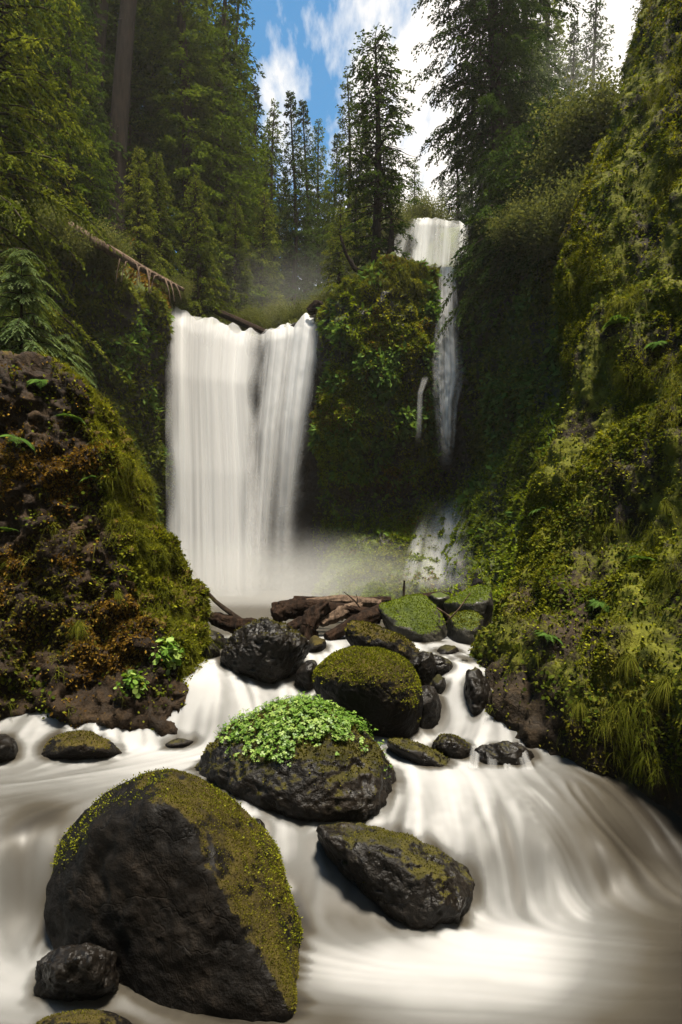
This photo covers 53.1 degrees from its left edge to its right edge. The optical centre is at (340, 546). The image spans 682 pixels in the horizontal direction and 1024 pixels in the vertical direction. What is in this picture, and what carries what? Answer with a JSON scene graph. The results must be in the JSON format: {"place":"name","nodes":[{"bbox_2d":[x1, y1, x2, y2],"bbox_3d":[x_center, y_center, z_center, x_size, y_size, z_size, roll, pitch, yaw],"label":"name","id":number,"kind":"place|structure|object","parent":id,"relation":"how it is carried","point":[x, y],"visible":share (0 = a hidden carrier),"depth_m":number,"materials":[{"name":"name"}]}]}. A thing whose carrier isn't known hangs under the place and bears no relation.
{"place":"outdoors","nodes":[
{"label":"outdoors","id":0,"kind":"place"},
{"bbox_2d":[0,351,208,736],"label":"rock outcrop","id":1,"kind":"object","parent":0,"point":[120,715],"visible":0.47,"depth_m":6.84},
{"bbox_2d":[0,247,93,379],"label":"cedar sapling","id":2,"kind":"object","parent":1,"relation":"on","point":[32,340],"visible":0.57,"depth_m":9.20,"materials":[{"name":"green plant"}]},
{"bbox_2d":[47,333,96,388],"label":"cedar sapling","id":3,"kind":"object","parent":1,"relation":"on","point":[64,338],"visible":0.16,"depth_m":9.61,"materials":[{"name":"green plant"}]},
{"bbox_2d":[0,369,165,724],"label":"moss","id":4,"kind":"object","parent":1,"relation":"on","point":[58,590],"visible":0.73,"depth_m":6.76,"materials":[{"name":"plant"}]},
{"bbox_2d":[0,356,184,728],"bbox_3d":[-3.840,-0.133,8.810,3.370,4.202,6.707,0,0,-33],"label":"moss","id":5,"kind":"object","parent":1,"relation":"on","point":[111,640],"visible":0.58,"depth_m":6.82,"materials":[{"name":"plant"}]},
{"bbox_2d":[0,365,209,722],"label":"leaves","id":6,"kind":"object","parent":1,"relation":"on","point":[10,687],"visible":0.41,"depth_m":6.87,"materials":[{"name":"green plant"}]},
{"bbox_2d":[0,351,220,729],"bbox_3d":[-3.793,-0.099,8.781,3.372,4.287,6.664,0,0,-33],"label":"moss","id":7,"kind":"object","parent":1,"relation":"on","point":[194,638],"visible":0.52,"depth_m":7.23,"materials":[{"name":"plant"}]},
{"bbox_2d":[1,349,223,727],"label":"grass","id":8,"kind":"structure","parent":1,"relation":"on","point":[149,498],"depth_m":7.25,"materials":[{"name":"plant"}]},
{"bbox_2d":[113,670,148,698],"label":"leafy plant","id":9,"kind":"object","parent":1,"relation":"on","point":[133,685],"visible":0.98,"depth_m":6.37,"materials":[{"name":"green plant"}]},
{"bbox_2d":[148,636,184,675],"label":"leafy plant","id":10,"kind":"object","parent":1,"relation":"on","point":[169,649],"visible":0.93,"depth_m":6.63,"materials":[{"name":"green plant"}]},
{"bbox_2d":[208,612,254,633],"bbox_3d":[-1.285,0.908,8.053,0.611,0.246,0.246,0,0,22],"label":"log","id":11,"kind":"object","parent":1,"relation":"on","point":[226,622],"visible":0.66,"depth_m":7.99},
{"bbox_2d":[0,205,565,617],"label":"cliff","id":12,"kind":"structure","parent":0,"point":[278,522],"depth_m":23.11,"materials":[{"name":"plant"}]},
{"bbox_2d":[0,0,41,247],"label":"spruce tree","id":13,"kind":"object","parent":12,"relation":"on","point":[3,120],"visible":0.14,"depth_m":20.34,"materials":[{"name":"green plant"}]},
{"bbox_2d":[0,0,79,238],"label":"spruce tree","id":14,"kind":"object","parent":12,"relation":"on","point":[31,102],"visible":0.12,"depth_m":21.44,"materials":[{"name":"green plant"}]},
{"bbox_2d":[0,0,92,201],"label":"spruce tree","id":15,"kind":"object","parent":12,"relation":"on","point":[49,6],"visible":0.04,"depth_m":23.95,"materials":[{"name":"green plant"}]},
{"bbox_2d":[0,191,104,269],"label":"shrub","id":16,"kind":"object","parent":12,"relation":"on","point":[58,249],"visible":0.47,"depth_m":18.79,"materials":[{"name":"green plant"}]},
{"bbox_2d":[0,0,129,383],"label":"cedar tree","id":17,"kind":"object","parent":12,"relation":"on","point":[14,79],"visible":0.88,"depth_m":12.95,"materials":[{"name":"green plant"}]},
{"bbox_2d":[15,0,117,262],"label":"spruce tree","id":18,"kind":"object","parent":12,"relation":"on","point":[82,187],"visible":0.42,"depth_m":21.41,"materials":[{"name":"green plant"}]},
{"bbox_2d":[1,0,131,230],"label":"spruce tree","id":19,"kind":"object","parent":12,"relation":"on","point":[110,57],"visible":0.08,"depth_m":24.87,"materials":[{"name":"green plant"}]},
{"bbox_2d":[0,194,172,308],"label":"undergrowth","id":20,"kind":"object","parent":12,"relation":"on","point":[144,278],"visible":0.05,"depth_m":22.90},
{"bbox_2d":[58,5,129,250],"bbox_3d":[-8.613,-13.895,23.482,2.767,9.143,2.962,0,0,7],"label":"spruce tree","id":21,"kind":"object","parent":12,"relation":"on","point":[86,12],"visible":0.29,"depth_m":23.47,"materials":[{"name":"green plant"}]},
{"bbox_2d":[84,0,110,218],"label":"fir tree","id":22,"kind":"object","parent":12,"relation":"on","point":[101,38],"visible":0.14,"depth_m":26.36,"materials":[{"name":"brown plant"}]},
{"bbox_2d":[65,212,147,281],"bbox_3d":[-7.109,-8.848,20.377,2.662,1.814,2.896,0,0,45],"label":"shrub","id":23,"kind":"object","parent":12,"relation":"on","point":[104,261],"visible":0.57,"depth_m":20.07,"materials":[{"name":"green plant"}]},
{"bbox_2d":[47,0,188,269],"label":"spruce tree","id":24,"kind":"object","parent":12,"relation":"on","point":[114,25],"visible":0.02,"depth_m":32.71,"materials":[{"name":"green plant"}]},
{"bbox_2d":[102,0,136,242],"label":"fir tree","id":25,"kind":"object","parent":12,"relation":"on","point":[120,104],"visible":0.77,"depth_m":25.24,"materials":[{"name":"brown plant"}]},
{"bbox_2d":[66,222,184,301],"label":"fallen tree","id":26,"kind":"object","parent":12,"relation":"on","point":[130,261],"visible":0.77,"depth_m":19.57,"materials":[{"name":"brown wood"}]},
{"bbox_2d":[79,0,181,248],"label":"spruce tree","id":27,"kind":"object","parent":12,"relation":"on","point":[136,101],"visible":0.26,"depth_m":28.75,"materials":[{"name":"green plant"}]},
{"bbox_2d":[117,147,175,290],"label":"hemlock tree","id":28,"kind":"object","parent":12,"relation":"on","point":[137,220],"visible":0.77,"depth_m":23.89,"materials":[{"name":"green plant"}]},
{"bbox_2d":[81,0,216,216],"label":"spruce tree","id":29,"kind":"object","parent":12,"relation":"on","point":[176,128],"visible":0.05,"depth_m":35.48,"materials":[{"name":"green plant"}]},
{"bbox_2d":[134,152,192,309],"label":"hemlock tree","id":30,"kind":"object","parent":12,"relation":"on","point":[160,209],"visible":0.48,"depth_m":25.16,"materials":[{"name":"green plant"}]},
{"bbox_2d":[156,272,196,307],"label":"shrub","id":31,"kind":"object","parent":12,"relation":"on","point":[187,289],"visible":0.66,"depth_m":24.57,"materials":[{"name":"green plant"}]},
{"bbox_2d":[126,0,265,320],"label":"fir tree","id":32,"kind":"object","parent":12,"relation":"on","point":[185,95],"visible":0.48,"depth_m":29.05,"materials":[{"name":"green plant"}]},
{"bbox_2d":[171,175,234,323],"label":"hemlock tree","id":33,"kind":"object","parent":12,"relation":"on","point":[198,301],"visible":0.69,"depth_m":26.47,"materials":[{"name":"green plant"}]},
{"bbox_2d":[169,0,277,316],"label":"fir tree","id":34,"kind":"object","parent":12,"relation":"on","point":[236,63],"visible":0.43,"depth_m":30.72,"materials":[{"name":"green plant"}]},
{"bbox_2d":[209,200,261,335],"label":"hemlock tree","id":35,"kind":"object","parent":12,"relation":"on","point":[234,290],"visible":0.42,"depth_m":28.30,"materials":[{"name":"green plant"}]},
{"bbox_2d":[202,305,268,336],"bbox_3d":[-4.108,-8.725,26.226,3.504,1.967,0.299,0,0,36],"label":"log","id":36,"kind":"object","parent":12,"relation":"on","point":[239,321],"visible":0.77,"depth_m":25.87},
{"bbox_2d":[175,310,315,580],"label":"waterfall","id":37,"kind":"structure","parent":12,"relation":"on","point":[293,353],"depth_m":23.29,"materials":[{"name":"liquid"}]},
{"bbox_2d":[204,0,289,302],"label":"spruce tree","id":38,"kind":"object","parent":12,"relation":"on","point":[236,41],"visible":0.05,"depth_m":41.95,"materials":[{"name":"green plant"}]},
{"bbox_2d":[210,42,287,306],"bbox_3d":[-4.724,-17.394,34.033,6.028,15.146,4.622,0,0,12],"label":"spruce tree","id":39,"kind":"object","parent":12,"relation":"on","point":[246,87],"visible":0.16,"depth_m":33.91,"materials":[{"name":"green plant"}]},
{"bbox_2d":[233,302,279,337],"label":"shrub","id":40,"kind":"object","parent":12,"relation":"on","point":[256,318],"visible":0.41,"depth_m":27.25,"materials":[{"name":"green plant"}]},
{"bbox_2d":[227,81,286,305],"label":"spruce tree","id":41,"kind":"object","parent":12,"relation":"on","point":[256,98],"visible":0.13,"depth_m":37.95,"materials":[{"name":"green plant"}]},
{"bbox_2d":[232,191,292,336],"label":"hemlock tree","id":42,"kind":"object","parent":12,"relation":"on","point":[261,271],"visible":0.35,"depth_m":30.36,"materials":[{"name":"green plant"}]},
{"bbox_2d":[0,246,544,332],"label":"grass","id":43,"kind":"structure","parent":12,"relation":"on","point":[400,277],"depth_m":21.03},
{"bbox_2d":[239,98,306,304],"bbox_3d":[-3.357,-17.290,35.990,4.949,12.436,3.795,0,0,25],"label":"spruce tree","id":44,"kind":"object","parent":12,"relation":"on","point":[270,163],"visible":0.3,"depth_m":35.91,"materials":[{"name":"green plant"}]},
{"bbox_2d":[254,295,295,330],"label":"shrub","id":45,"kind":"object","parent":12,"relation":"on","point":[271,313],"visible":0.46,"depth_m":28.56,"materials":[{"name":"green plant"}]},
{"bbox_2d":[0,248,565,614],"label":"foliage","id":46,"kind":"object","parent":12,"relation":"on","point":[474,443],"visible":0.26,"depth_m":20.43,"materials":[{"name":"plant"}]},
{"bbox_2d":[4,253,563,601],"bbox_3d":[-0.256,-3.611,18.342,20.556,11.290,12.228,0,0,20],"label":"moss","id":47,"kind":"object","parent":12,"relation":"on","point":[416,321],"visible":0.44,"depth_m":20.98,"materials":[{"name":"plant"}]},
{"bbox_2d":[13,254,560,539],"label":"leaves","id":48,"kind":"object","parent":12,"relation":"on","point":[377,385],"visible":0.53,"depth_m":21.12,"materials":[{"name":"plant"}]},
{"bbox_2d":[267,293,313,324],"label":"shrub","id":49,"kind":"object","parent":12,"relation":"on","point":[294,315],"visible":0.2,"depth_m":27.08,"materials":[{"name":"green plant"}]},
{"bbox_2d":[256,91,328,311],"bbox_3d":[-2.416,-17.037,34.825,4.043,12.482,3.778,0,0,-12],"label":"spruce tree","id":50,"kind":"object","parent":12,"relation":"on","point":[294,281],"visible":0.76,"depth_m":34.88,"materials":[{"name":"green plant"}]},
{"bbox_2d":[279,99,333,302],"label":"spruce tree","id":51,"kind":"object","parent":12,"relation":"on","point":[311,164],"visible":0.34,"depth_m":37.89,"materials":[{"name":"green plant"}]},
{"bbox_2d":[285,118,337,296],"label":"spruce tree","id":52,"kind":"object","parent":12,"relation":"on","point":[317,188],"visible":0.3,"depth_m":39.83,"materials":[{"name":"green plant"}]},
{"bbox_2d":[317,206,358,300],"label":"hemlock tree","id":53,"kind":"object","parent":12,"relation":"on","point":[341,273],"visible":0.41,"depth_m":25.91,"materials":[{"name":"green plant"}]},
{"bbox_2d":[171,241,504,339],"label":"undergrowth","id":54,"kind":"object","parent":12,"relation":"on","point":[235,327],"visible":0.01,"depth_m":25.22,"materials":[{"name":"green plant"}]},
{"bbox_2d":[312,71,373,296],"bbox_3d":[0.228,-18.900,36.880,5.393,13.552,4.136,0,0,-19],"label":"spruce tree","id":55,"kind":"object","parent":12,"relation":"on","point":[343,168],"visible":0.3,"depth_m":36.88,"materials":[{"name":"green plant"}]},
{"bbox_2d":[328,179,370,286],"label":"hemlock tree","id":56,"kind":"object","parent":12,"relation":"on","point":[357,233],"visible":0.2,"depth_m":29.91,"materials":[{"name":"green plant"}]},
{"bbox_2d":[323,24,423,268],"bbox_3d":[1.073,-12.606,21.958,3.457,8.227,3.247,0,0,-25],"label":"fir tree","id":57,"kind":"object","parent":12,"relation":"on","point":[379,179],"visible":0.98,"depth_m":21.89,"materials":[{"name":"green plant"}]},
{"bbox_2d":[308,251,442,600],"bbox_3d":[1.210,-3.569,20.828,4.595,11.167,7.534,0,0,0],"label":"moss","id":58,"kind":"object","parent":12,"relation":"on","point":[339,454],"visible":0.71,"depth_m":21.20,"materials":[{"name":"plant"}]},
{"bbox_2d":[371,202,435,255],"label":"shrub","id":59,"kind":"object","parent":12,"relation":"on","point":[407,245],"visible":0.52,"depth_m":40.47,"materials":[{"name":"green plant"}]},
{"bbox_2d":[392,189,458,238],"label":"shrub","id":60,"kind":"object","parent":12,"relation":"on","point":[426,210],"visible":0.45,"depth_m":42.32,"materials":[{"name":"green plant"}]},
{"bbox_2d":[310,394,562,611],"bbox_3d":[3.141,-0.973,17.446,5.864,5.974,16.966,0,0,-20],"label":"moss","id":61,"kind":"object","parent":12,"relation":"on","point":[452,538],"visible":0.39,"depth_m":19.56,"materials":[{"name":"plant"}]},
{"bbox_2d":[414,218,465,264],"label":"waterfall","id":62,"kind":"structure","parent":12,"relation":"on","point":[422,227],"depth_m":39.42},
{"bbox_2d":[439,267,454,435],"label":"waterfall","id":63,"kind":"structure","parent":12,"relation":"on","point":[447,387],"depth_m":21.24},
{"bbox_2d":[438,111,472,228],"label":"spruce tree","id":64,"kind":"object","parent":12,"relation":"on","point":[448,182],"visible":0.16,"depth_m":49.78,"materials":[{"name":"green plant"}]},
{"bbox_2d":[441,0,507,238],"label":"spruce tree","id":65,"kind":"object","parent":12,"relation":"on","point":[461,214],"visible":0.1,"depth_m":43.91,"materials":[{"name":"green plant"}]},
{"bbox_2d":[430,124,541,353],"bbox_3d":[5.055,-9.300,20.864,4.674,6.880,3.941,0,0,0],"label":"cedar tree","id":66,"kind":"object","parent":12,"relation":"on","point":[487,171],"visible":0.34,"depth_m":20.56,"materials":[{"name":"green plant"}]},
{"bbox_2d":[409,0,591,239],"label":"fir tree","id":67,"kind":"object","parent":12,"relation":"on","point":[486,94],"visible":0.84,"depth_m":22.32,"materials":[{"name":"green plant"}]},
{"bbox_2d":[474,182,549,254],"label":"shrub","id":68,"kind":"object","parent":12,"relation":"on","point":[503,233],"visible":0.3,"depth_m":18.45,"materials":[{"name":"green plant"}]},
{"bbox_2d":[469,0,567,217],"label":"spruce tree","id":69,"kind":"object","parent":12,"relation":"on","point":[552,49],"visible":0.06,"depth_m":29.60,"materials":[{"name":"green plant"}]},
{"bbox_2d":[463,90,575,331],"bbox_3d":[5.780,-9.240,18.885,3.744,6.536,4.440,0,0,-25],"label":"cedar tree","id":70,"kind":"object","parent":12,"relation":"on","point":[517,163],"visible":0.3,"depth_m":18.95,"materials":[{"name":"green plant"}]},
{"bbox_2d":[493,151,591,274],"bbox_3d":[5.720,-8.466,17.608,3.660,2.494,3.982,0,0,0],"label":"shrub","id":71,"kind":"object","parent":12,"relation":"on","point":[534,219],"visible":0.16,"depth_m":17.30,"materials":[{"name":"green plant"}]},
{"bbox_2d":[493,117,608,199],"bbox_3d":[6.147,-9.972,18.241,4.344,2.721,3.992,0,0,-36],"label":"shrub","id":72,"kind":"object","parent":12,"relation":"on","point":[546,169],"visible":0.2,"depth_m":17.46,"materials":[{"name":"green plant"}]},
{"bbox_2d":[520,145,592,264],"bbox_3d":[5.848,-7.960,16.207,3.327,2.267,3.620,0,0,0],"label":"shrub","id":73,"kind":"object","parent":12,"relation":"on","point":[565,216],"visible":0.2,"depth_m":15.96,"materials":[{"name":"green plant"}]},
{"bbox_2d":[531,0,591,120],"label":"spruce tree","id":74,"kind":"object","parent":12,"relation":"on","point":[558,26],"visible":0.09,"depth_m":35.55,"materials":[{"name":"green plant"}]},
{"bbox_2d":[555,19,588,116],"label":"spruce tree","id":75,"kind":"object","parent":12,"relation":"on","point":[574,24],"visible":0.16,"depth_m":26.91,"materials":[{"name":"green plant"}]},
{"bbox_2d":[521,47,624,181],"bbox_3d":[6.489,-10.572,16.982,3.992,2.721,4.344,0,0,-9],"label":"shrub","id":76,"kind":"object","parent":12,"relation":"on","point":[596,116],"visible":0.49,"depth_m":16.64,"materials":[{"name":"green plant"}]},
{"bbox_2d":[575,0,616,106],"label":"spruce tree","id":77,"kind":"object","parent":12,"relation":"on","point":[598,38],"visible":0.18,"depth_m":37.91,"materials":[{"name":"green plant"}]},
{"bbox_2d":[0,590,681,1023],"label":"water","id":78,"kind":"structure","parent":0,"point":[574,908],"depth_m":4.73,"materials":[{"name":"liquid"}]},
{"bbox_2d":[0,734,17,762],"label":"boulder","id":79,"kind":"object","parent":78,"relation":"on","point":[8,748],"visible":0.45,"depth_m":5.64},
{"bbox_2d":[33,942,118,1001],"bbox_3d":[-1.495,2.562,3.844,0.522,0.794,0.496,0,0,0],"label":"boulder","id":80,"kind":"object","parent":78,"relation":"on","point":[78,972],"visible":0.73,"depth_m":3.68,"materials":[{"name":"stone"}]},
{"bbox_2d":[41,730,121,759],"bbox_3d":[-2.393,1.947,6.057,0.958,0.703,0.788,0,0,0],"label":"boulder","id":81,"kind":"object","parent":78,"relation":"on","point":[78,745],"visible":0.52,"depth_m":5.77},
{"bbox_2d":[36,1008,131,1023],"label":"boulder","id":82,"kind":"object","parent":78,"relation":"on","point":[86,1016],"visible":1,"depth_m":3.26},
{"bbox_2d":[44,767,303,1022],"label":"boulder","id":83,"kind":"object","parent":78,"relation":"on","point":[170,887],"visible":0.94,"depth_m":3.82,"materials":[{"name":"stone"}]},
{"bbox_2d":[220,617,310,683],"bbox_3d":[-0.801,1.229,7.149,0.967,0.998,0.878,0,0,0],"label":"boulder","id":84,"kind":"object","parent":78,"relation":"on","point":[266,650],"visible":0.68,"depth_m":6.88,"materials":[{"name":"stone"}]},
{"bbox_2d":[271,596,306,622],"bbox_3d":[-0.655,0.809,8.733,0.514,0.327,0.249,0,0,-44],"label":"log","id":85,"kind":"object","parent":78,"relation":"on","point":[284,610],"visible":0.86,"depth_m":8.63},
{"bbox_2d":[194,702,395,821],"bbox_3d":[-0.354,1.983,5.610,1.731,1.424,1.250,0,0,0],"label":"boulder","id":86,"kind":"object","parent":78,"relation":"on","point":[322,782],"visible":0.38,"depth_m":5.15,"materials":[{"name":"stone"}]},
{"bbox_2d":[213,690,391,778],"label":"leaves","id":87,"kind":"object","parent":86,"relation":"on","point":[321,720],"visible":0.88,"depth_m":5.39,"materials":[{"name":"green plant"}]},
{"bbox_2d":[294,660,316,689],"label":"boulder","id":88,"kind":"object","parent":78,"relation":"on","point":[303,676],"visible":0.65,"depth_m":6.82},
{"bbox_2d":[298,600,330,639],"bbox_3d":[-0.336,0.937,8.259,0.502,0.542,0.282,0,0,-43],"label":"log","id":89,"kind":"object","parent":78,"relation":"on","point":[313,615],"visible":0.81,"depth_m":8.18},
{"bbox_2d":[270,599,380,623],"bbox_3d":[-0.193,0.840,8.757,1.437,0.307,0.280,0,0,10],"label":"log","id":90,"kind":"object","parent":78,"relation":"on","point":[302,606],"visible":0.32,"depth_m":8.69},
{"bbox_2d":[319,602,362,626],"bbox_3d":[-0.007,0.855,8.602,0.172,0.266,0.784,0,0,39],"label":"log","id":91,"kind":"object","parent":78,"relation":"on","point":[338,614],"visible":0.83,"depth_m":8.48,"materials":[{"name":"brown wood"}]},
{"bbox_2d":[308,595,380,606],"bbox_3d":[-0.006,0.747,9.211,1.105,0.189,0.186,0,0,5],"label":"log","id":92,"kind":"object","parent":78,"relation":"on","point":[364,601],"visible":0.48,"depth_m":9.16,"materials":[{"name":"brown wood"}]},
{"bbox_2d":[323,602,382,640],"bbox_3d":[0.363,0.929,8.485,1.360,0.471,0.286,0,0,-42],"label":"log","id":93,"kind":"object","parent":78,"relation":"on","point":[372,615],"visible":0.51,"depth_m":8.25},
{"bbox_2d":[312,645,423,737],"bbox_3d":[0.255,1.520,6.512,1.083,1.173,1.000,0,0,0],"label":"boulder","id":94,"kind":"object","parent":78,"relation":"on","point":[379,688],"visible":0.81,"depth_m":6.17,"materials":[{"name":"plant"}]},
{"bbox_2d":[344,619,419,660],"bbox_3d":[0.507,1.243,7.550,0.958,0.880,0.705,0,0,0],"label":"boulder","id":95,"kind":"object","parent":78,"relation":"on","point":[362,633],"visible":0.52,"depth_m":7.33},
{"bbox_2d":[316,822,474,928],"bbox_3d":[0.408,2.566,4.828,1.168,1.246,0.976,0,0,0],"label":"boulder","id":96,"kind":"object","parent":78,"relation":"on","point":[410,881],"visible":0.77,"depth_m":4.49,"materials":[{"name":"stone"}]},
{"bbox_2d":[378,594,446,642],"bbox_3d":[0.903,1.125,8.512,0.879,1.078,1.007,0,0,0],"label":"boulder","id":97,"kind":"object","parent":78,"relation":"on","point":[416,617],"visible":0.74,"depth_m":8.24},
{"bbox_2d":[387,737,449,766],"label":"boulder","id":98,"kind":"object","parent":78,"relation":"on","point":[417,752],"visible":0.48,"depth_m":5.86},
{"bbox_2d":[410,651,435,685],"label":"boulder","id":99,"kind":"object","parent":78,"relation":"in","point":[423,663],"visible":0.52,"depth_m":6.94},
{"bbox_2d":[419,685,441,728],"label":"boulder","id":100,"kind":"object","parent":78,"relation":"on","point":[431,713],"visible":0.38,"depth_m":6.54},
{"bbox_2d":[432,733,473,757],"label":"boulder","id":101,"kind":"object","parent":78,"relation":"on","point":[449,745],"visible":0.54,"depth_m":6.01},
{"bbox_2d":[447,610,483,644],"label":"boulder","id":102,"kind":"object","parent":78,"relation":"on","point":[463,626],"visible":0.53,"depth_m":8.22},
{"bbox_2d":[443,584,492,630],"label":"boulder","id":103,"kind":"object","parent":78,"relation":"on","point":[479,599],"visible":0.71,"depth_m":8.79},
{"bbox_2d":[464,667,490,715],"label":"boulder","id":104,"kind":"object","parent":78,"relation":"on","point":[477,687],"visible":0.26,"depth_m":6.67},
{"bbox_2d":[472,741,534,764],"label":"boulder","id":105,"kind":"object","parent":78,"relation":"on","point":[507,753],"visible":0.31,"depth_m":5.93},
{"bbox_2d":[117,0,642,288],"label":"sky","id":106,"kind":"structure","parent":0,"point":[302,47],"materials":[{"name":"blue"}]},
{"bbox_2d":[470,0,681,817],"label":"cliff","id":107,"kind":"structure","parent":0,"point":[532,725],"depth_m":7.17,"materials":[{"name":"plant"}]},
{"bbox_2d":[468,0,681,799],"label":"moss","id":108,"kind":"object","parent":107,"relation":"on","point":[657,548],"visible":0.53,"depth_m":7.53,"materials":[{"name":"plant"}]},
{"bbox_2d":[468,0,681,801],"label":"grass","id":109,"kind":"structure","parent":107,"relation":"on","point":[634,716],"depth_m":6.87,"materials":[{"name":"plant"}]},
{"bbox_2d":[469,0,681,774],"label":"leaves","id":110,"kind":"object","parent":107,"relation":"on","point":[678,650],"visible":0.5,"depth_m":7.42,"materials":[{"name":"green plant"}]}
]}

